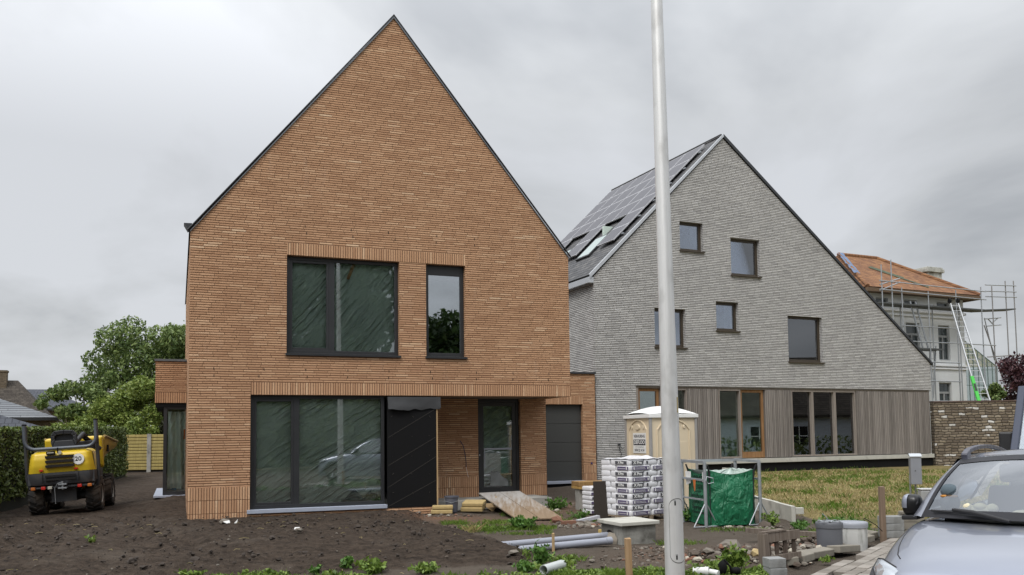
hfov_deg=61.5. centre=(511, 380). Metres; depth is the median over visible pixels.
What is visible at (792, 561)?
kerb stone
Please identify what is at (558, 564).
pipe stub
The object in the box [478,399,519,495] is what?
front door
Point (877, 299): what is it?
window
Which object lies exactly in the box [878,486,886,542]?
wooden stake
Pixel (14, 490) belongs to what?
hedge
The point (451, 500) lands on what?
bucket
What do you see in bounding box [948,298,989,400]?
extension ladder
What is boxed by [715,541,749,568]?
weed plant
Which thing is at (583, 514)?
weed plant
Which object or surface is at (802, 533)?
rotten timber
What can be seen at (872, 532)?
kerb stone
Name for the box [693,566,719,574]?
pipe fitting
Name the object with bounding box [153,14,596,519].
brick house
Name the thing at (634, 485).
bag pallet
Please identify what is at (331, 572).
weed plant
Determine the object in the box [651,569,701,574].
weed plant
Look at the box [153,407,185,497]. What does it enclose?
window
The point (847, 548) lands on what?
kerb stone
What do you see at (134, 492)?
ground
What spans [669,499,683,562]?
hatch door
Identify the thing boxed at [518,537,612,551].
drain pipe
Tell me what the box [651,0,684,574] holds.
lamp post
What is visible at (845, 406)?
window
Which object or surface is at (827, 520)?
cable coil
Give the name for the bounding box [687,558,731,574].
weed plant
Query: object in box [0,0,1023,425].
sky
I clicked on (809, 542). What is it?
rubble
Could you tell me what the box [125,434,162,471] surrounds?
timber fence
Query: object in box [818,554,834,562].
weed plant
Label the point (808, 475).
dry lawn grass
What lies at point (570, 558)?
weed plant
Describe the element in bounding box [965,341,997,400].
greenhouse
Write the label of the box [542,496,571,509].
weed plant
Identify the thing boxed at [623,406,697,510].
portable toilet
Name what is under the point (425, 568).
weed plant
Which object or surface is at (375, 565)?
weed plant
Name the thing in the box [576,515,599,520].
offcut plank
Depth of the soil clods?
13.13 m
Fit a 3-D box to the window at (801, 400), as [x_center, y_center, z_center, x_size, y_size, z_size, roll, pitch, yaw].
[10.973,1.614,32.653,1.030,2.495,0.170,1,-4,-25]
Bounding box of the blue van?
[999,386,1023,484]
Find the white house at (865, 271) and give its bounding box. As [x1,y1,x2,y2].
[836,252,980,453]
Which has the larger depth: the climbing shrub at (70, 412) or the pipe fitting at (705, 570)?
the climbing shrub at (70, 412)
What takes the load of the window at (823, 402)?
in the grey house at (797, 348)
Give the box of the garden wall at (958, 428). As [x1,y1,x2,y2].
[929,400,1015,465]
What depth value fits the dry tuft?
15.33 m
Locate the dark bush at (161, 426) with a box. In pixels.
[158,411,184,433]
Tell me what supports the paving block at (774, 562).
on the paving block at (776, 571)
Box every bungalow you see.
[0,370,60,425]
[0,399,62,425]
[0,415,41,426]
[27,389,92,424]
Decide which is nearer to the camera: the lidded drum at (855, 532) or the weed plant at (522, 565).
the weed plant at (522, 565)
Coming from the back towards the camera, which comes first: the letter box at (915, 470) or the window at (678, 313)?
the window at (678, 313)
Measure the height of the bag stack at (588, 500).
0.588 m
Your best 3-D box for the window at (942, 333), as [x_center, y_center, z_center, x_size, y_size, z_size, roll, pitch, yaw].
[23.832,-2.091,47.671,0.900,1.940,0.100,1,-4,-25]
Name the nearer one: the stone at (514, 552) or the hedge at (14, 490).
the stone at (514, 552)
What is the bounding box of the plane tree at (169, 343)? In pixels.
[56,315,185,425]
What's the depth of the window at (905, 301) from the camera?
46.80 m
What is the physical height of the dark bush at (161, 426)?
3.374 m
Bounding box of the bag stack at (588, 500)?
[582,486,593,513]
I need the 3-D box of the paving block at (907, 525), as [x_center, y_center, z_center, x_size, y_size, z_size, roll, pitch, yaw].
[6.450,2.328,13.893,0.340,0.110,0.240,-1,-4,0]
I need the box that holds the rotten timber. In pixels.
[745,527,815,536]
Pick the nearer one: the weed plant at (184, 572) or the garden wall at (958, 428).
the weed plant at (184, 572)
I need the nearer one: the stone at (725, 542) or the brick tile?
the stone at (725, 542)
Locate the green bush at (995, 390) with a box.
[980,382,1007,399]
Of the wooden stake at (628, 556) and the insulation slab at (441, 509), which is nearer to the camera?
the wooden stake at (628, 556)
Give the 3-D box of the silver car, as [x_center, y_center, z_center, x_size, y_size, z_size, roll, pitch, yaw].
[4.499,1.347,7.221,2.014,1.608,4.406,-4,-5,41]
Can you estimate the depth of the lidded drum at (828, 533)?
12.45 m
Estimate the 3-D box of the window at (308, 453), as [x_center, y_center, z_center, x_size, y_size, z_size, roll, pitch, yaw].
[-4.199,1.557,18.621,2.960,2.478,0.365,1,-4,-21]
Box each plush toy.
[939,484,959,509]
[963,503,998,511]
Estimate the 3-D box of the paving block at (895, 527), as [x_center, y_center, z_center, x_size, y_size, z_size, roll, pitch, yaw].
[6.050,2.325,13.733,0.340,0.110,0.200,-1,-4,-1]
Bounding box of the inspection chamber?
[597,516,659,544]
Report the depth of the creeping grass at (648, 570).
11.08 m
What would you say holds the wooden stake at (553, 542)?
on the ground at (134, 492)
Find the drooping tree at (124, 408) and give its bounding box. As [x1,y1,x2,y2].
[82,371,163,431]
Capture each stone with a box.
[508,550,518,554]
[551,515,561,522]
[717,539,741,549]
[750,548,758,556]
[758,520,771,527]
[786,556,798,565]
[796,547,833,558]
[799,553,814,562]
[827,544,860,552]
[867,530,878,537]
[868,534,874,542]
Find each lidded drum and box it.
[815,521,842,554]
[840,520,867,551]
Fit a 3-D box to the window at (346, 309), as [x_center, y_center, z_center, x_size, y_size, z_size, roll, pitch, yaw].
[-3.733,-1.608,19.035,2.520,2.170,0.384,1,-4,-21]
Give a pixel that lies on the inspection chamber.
(638, 530)
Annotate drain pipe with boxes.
[502,532,607,545]
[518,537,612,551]
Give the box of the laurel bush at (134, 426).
[50,410,160,434]
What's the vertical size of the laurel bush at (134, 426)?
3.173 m
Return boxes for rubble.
[3,503,845,574]
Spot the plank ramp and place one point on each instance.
(514, 504)
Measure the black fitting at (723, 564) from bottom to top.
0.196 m
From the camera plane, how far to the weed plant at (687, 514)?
16.66 m
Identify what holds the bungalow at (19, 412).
on the ground at (134, 492)
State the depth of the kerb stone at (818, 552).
11.84 m
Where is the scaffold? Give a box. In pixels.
[878,260,1018,401]
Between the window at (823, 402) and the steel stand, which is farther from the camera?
the window at (823, 402)
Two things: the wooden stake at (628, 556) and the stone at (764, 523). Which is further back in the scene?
the stone at (764, 523)
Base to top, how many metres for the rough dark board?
0.841 m
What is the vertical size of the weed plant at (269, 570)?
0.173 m
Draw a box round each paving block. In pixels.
[762,556,785,567]
[763,567,786,574]
[877,515,903,523]
[878,523,903,530]
[878,530,903,537]
[897,514,924,521]
[904,522,916,528]
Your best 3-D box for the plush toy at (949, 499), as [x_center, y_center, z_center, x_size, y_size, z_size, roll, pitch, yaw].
[3.638,0.977,7.150,0.151,0.244,0.146,-4,-5,37]
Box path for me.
[811,538,897,574]
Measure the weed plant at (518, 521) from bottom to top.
0.294 m
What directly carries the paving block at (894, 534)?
on the path
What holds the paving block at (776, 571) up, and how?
on the ground at (134, 492)
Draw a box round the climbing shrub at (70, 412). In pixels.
[32,380,111,425]
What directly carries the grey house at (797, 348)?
on the ground at (134, 492)
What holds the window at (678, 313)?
in the grey house at (797, 348)
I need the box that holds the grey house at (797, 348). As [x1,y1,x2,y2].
[559,134,934,479]
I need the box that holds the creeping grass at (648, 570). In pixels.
[195,466,927,574]
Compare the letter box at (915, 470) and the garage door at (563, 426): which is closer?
the letter box at (915, 470)
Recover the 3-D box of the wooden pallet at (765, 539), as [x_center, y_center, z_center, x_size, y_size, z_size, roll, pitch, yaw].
[3.433,2.194,11.010,0.815,0.572,0.150,2,-8,-38]
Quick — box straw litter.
[9,518,485,573]
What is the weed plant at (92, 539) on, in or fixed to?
on the ground at (134, 492)
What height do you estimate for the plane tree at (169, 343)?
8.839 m
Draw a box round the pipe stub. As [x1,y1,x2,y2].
[540,560,566,574]
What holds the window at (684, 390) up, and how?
in the grey house at (797, 348)
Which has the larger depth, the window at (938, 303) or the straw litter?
the window at (938, 303)
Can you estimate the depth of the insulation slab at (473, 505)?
19.48 m
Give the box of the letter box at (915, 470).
[907,453,921,493]
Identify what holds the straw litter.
on the ground at (134, 492)
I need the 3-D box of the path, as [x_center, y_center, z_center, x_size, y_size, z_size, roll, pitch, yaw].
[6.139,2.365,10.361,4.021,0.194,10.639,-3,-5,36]
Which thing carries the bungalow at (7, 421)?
on the ground at (134, 492)
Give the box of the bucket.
[444,495,458,512]
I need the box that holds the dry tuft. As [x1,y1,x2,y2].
[458,523,484,532]
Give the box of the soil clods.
[0,512,531,574]
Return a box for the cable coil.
[818,514,840,522]
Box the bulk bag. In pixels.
[685,463,756,525]
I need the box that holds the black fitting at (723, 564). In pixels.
[718,559,740,574]
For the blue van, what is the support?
on the ground at (134, 492)
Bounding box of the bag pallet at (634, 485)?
[601,455,663,519]
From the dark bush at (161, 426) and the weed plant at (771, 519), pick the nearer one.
the weed plant at (771, 519)
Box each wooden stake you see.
[552,533,554,551]
[624,537,632,574]
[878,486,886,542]
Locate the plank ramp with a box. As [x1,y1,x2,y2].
[478,491,561,519]
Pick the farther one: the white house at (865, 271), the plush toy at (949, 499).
the white house at (865, 271)
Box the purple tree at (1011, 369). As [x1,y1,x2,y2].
[991,351,1023,399]
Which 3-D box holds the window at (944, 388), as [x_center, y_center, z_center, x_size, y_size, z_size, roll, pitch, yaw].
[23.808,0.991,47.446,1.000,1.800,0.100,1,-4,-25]
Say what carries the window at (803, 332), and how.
in the grey house at (797, 348)
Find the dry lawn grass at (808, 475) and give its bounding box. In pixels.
[754,469,1008,527]
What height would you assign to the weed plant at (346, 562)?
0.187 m
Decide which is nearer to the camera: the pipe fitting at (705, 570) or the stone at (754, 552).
the pipe fitting at (705, 570)
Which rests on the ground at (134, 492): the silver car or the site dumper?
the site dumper
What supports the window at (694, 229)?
in the grey house at (797, 348)
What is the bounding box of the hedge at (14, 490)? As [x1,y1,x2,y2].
[0,425,128,511]
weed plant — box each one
[84,534,95,542]
[173,568,207,574]
[238,568,289,574]
[307,564,322,574]
[317,569,344,574]
[339,556,353,568]
[353,555,386,574]
[407,561,440,574]
[506,515,537,529]
[512,559,537,571]
[527,540,554,564]
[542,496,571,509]
[547,553,576,564]
[570,508,589,518]
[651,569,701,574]
[683,504,690,521]
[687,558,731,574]
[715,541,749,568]
[761,511,779,526]
[790,519,809,530]
[812,514,871,528]
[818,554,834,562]
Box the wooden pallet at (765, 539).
[757,529,801,567]
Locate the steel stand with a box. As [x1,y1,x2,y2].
[681,458,767,527]
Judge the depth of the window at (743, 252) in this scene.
32.07 m
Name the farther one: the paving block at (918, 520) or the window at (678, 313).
the window at (678, 313)
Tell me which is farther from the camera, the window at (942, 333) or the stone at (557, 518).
the window at (942, 333)
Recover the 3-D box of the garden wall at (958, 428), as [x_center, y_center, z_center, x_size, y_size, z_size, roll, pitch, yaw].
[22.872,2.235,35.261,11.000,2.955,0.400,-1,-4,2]
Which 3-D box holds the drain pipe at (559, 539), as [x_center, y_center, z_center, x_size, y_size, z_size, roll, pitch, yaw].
[0.606,2.481,13.381,2.072,0.138,0.114,1,-4,-27]
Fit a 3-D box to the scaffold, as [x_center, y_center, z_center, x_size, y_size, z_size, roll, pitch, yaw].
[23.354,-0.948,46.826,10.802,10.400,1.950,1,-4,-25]
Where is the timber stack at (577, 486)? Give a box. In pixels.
[571,480,601,509]
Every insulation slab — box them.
[431,505,452,513]
[460,500,485,511]
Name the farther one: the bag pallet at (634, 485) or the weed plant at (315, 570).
the bag pallet at (634, 485)
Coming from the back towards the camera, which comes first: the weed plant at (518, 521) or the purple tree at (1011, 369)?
the purple tree at (1011, 369)
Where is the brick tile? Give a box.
[561,520,575,524]
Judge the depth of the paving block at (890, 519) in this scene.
13.64 m
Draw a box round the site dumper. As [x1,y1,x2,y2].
[22,418,118,515]
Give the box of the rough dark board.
[593,481,610,518]
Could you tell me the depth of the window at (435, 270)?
19.90 m
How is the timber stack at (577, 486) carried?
on the ground at (134, 492)
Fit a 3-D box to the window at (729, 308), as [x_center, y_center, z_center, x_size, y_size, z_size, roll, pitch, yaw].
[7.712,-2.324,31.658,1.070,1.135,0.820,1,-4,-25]
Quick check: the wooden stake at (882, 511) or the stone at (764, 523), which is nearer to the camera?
the wooden stake at (882, 511)
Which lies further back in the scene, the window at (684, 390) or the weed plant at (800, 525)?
the window at (684, 390)
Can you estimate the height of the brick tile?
0.070 m
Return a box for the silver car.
[870,444,1023,574]
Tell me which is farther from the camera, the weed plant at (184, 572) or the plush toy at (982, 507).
the weed plant at (184, 572)
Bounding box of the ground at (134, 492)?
[0,465,1008,574]
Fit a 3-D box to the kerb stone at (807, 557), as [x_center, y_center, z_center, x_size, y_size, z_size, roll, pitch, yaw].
[3.880,2.358,11.468,0.184,0.112,0.401,-4,-5,38]
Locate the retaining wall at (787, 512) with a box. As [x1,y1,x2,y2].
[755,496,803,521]
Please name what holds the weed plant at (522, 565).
on the ground at (134, 492)
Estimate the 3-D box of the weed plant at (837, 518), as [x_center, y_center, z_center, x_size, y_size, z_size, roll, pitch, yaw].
[5.412,2.367,14.059,0.895,0.418,0.882,-1,-4,0]
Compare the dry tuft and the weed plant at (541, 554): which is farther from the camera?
the dry tuft
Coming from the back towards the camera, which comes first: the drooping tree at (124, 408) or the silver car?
the drooping tree at (124, 408)
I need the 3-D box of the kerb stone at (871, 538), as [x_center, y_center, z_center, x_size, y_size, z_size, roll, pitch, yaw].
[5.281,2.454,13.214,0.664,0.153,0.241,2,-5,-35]
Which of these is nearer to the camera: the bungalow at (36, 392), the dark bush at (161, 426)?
the dark bush at (161, 426)
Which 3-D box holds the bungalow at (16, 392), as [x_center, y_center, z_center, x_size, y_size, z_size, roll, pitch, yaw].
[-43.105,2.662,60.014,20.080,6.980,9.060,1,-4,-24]
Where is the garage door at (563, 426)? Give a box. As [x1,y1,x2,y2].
[546,405,585,487]
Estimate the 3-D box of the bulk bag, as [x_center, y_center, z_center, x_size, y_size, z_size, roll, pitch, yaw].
[3.976,2.138,16.372,1.079,1.106,1.093,0,-4,-13]
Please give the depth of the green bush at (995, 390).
43.24 m
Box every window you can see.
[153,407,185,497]
[247,395,386,513]
[285,256,400,357]
[425,265,467,358]
[654,309,687,348]
[659,388,686,413]
[679,222,704,252]
[716,302,740,332]
[718,389,741,458]
[730,239,761,277]
[787,316,824,363]
[791,390,813,456]
[812,391,836,455]
[834,391,856,454]
[876,297,885,301]
[904,300,915,303]
[906,323,918,346]
[937,302,947,306]
[938,325,948,359]
[939,382,950,400]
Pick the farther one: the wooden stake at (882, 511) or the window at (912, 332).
the window at (912, 332)

